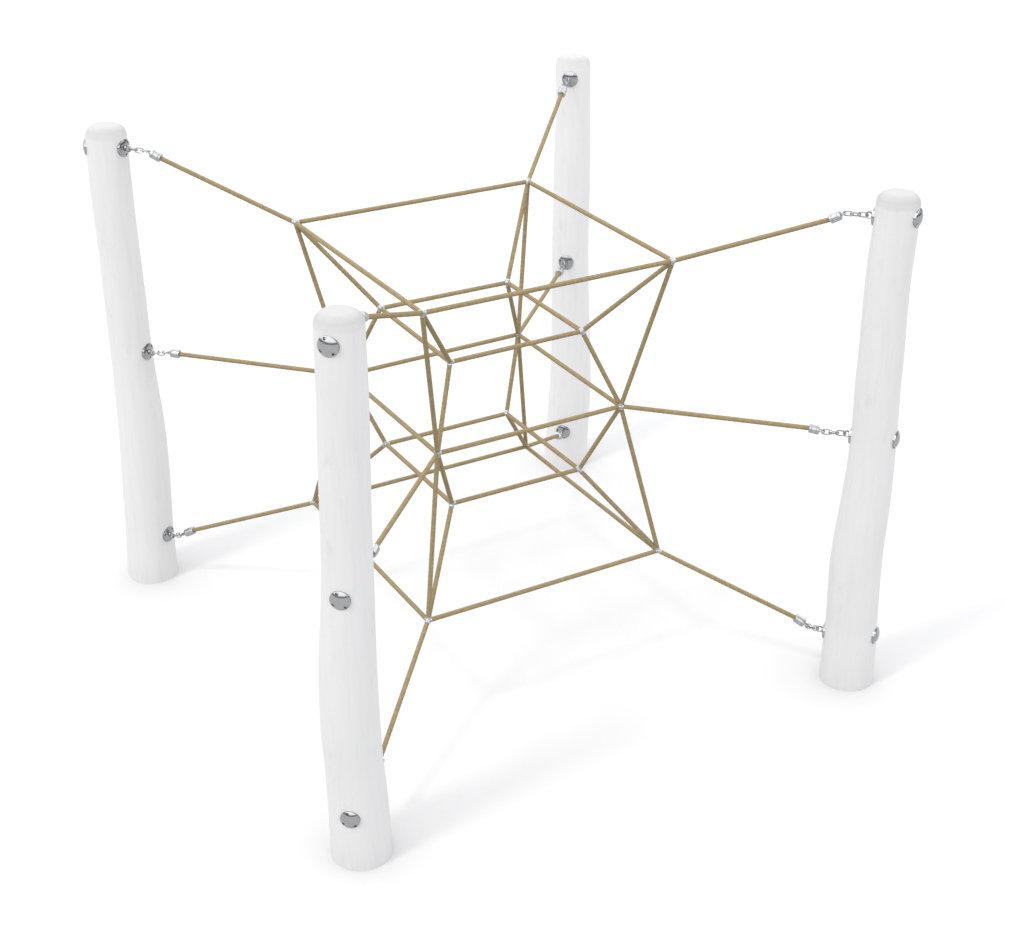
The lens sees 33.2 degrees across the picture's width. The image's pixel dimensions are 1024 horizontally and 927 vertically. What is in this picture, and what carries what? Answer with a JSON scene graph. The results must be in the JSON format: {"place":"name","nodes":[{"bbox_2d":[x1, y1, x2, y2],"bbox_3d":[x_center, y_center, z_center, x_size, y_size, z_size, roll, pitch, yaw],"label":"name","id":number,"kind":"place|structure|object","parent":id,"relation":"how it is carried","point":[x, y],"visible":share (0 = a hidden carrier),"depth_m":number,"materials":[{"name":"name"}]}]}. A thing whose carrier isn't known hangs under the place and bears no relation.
{"place":"outdoors","nodes":[
{"label":"outdoors","id":0,"kind":"place"},
{"bbox_2d":[0,0,1023,926],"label":"ground","id":1,"kind":"structure","parent":0,"point":[656,740],"depth_m":8.85,"materials":[{"name":"white"}]},
{"bbox_2d":[83,121,177,583],"bbox_3d":[-1.669,-0.417,7.535,0.235,2.200,0.225,-7,29,-12],"label":"wooden post","id":2,"kind":"object","parent":1,"relation":"on","point":[148,515],"visible":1,"depth_m":7.45,"materials":[{"name":"white wood"}]},
{"bbox_2d":[312,304,392,871],"bbox_3d":[-0.554,0.499,5.797,0.232,2.200,0.223,-16,32,-27],"label":"wooden post","id":3,"kind":"object","parent":1,"relation":"on","point":[358,803],"visible":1,"depth_m":5.70,"materials":[{"name":"white wood"}]},
{"bbox_2d":[128,79,868,760],"bbox_3d":[-0.123,-0.298,7.118,2.131,1.853,2.111,-15,31,-26],"label":"climbing net","id":4,"kind":"object","parent":3,"relation":"attached to","point":[520,293],"visible":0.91,"depth_m":7.00,"materials":[{"name":"beige fabric"}]},
{"bbox_2d":[545,53,590,469],"bbox_3d":[0.286,-0.939,8.527,0.227,2.196,0.226,-20,34,-33],"label":"wooden post","id":5,"kind":"object","parent":1,"relation":"on","point":[569,394],"visible":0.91,"depth_m":8.41,"materials":[{"name":"white wood"}]},
{"bbox_2d":[816,188,922,691],"bbox_3d":[1.413,-0.021,6.779,0.224,2.203,0.223,-16,32,-27],"label":"wooden post","id":6,"kind":"object","parent":1,"relation":"on","point":[849,630],"visible":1,"depth_m":6.69,"materials":[{"name":"white wood"}]}
]}

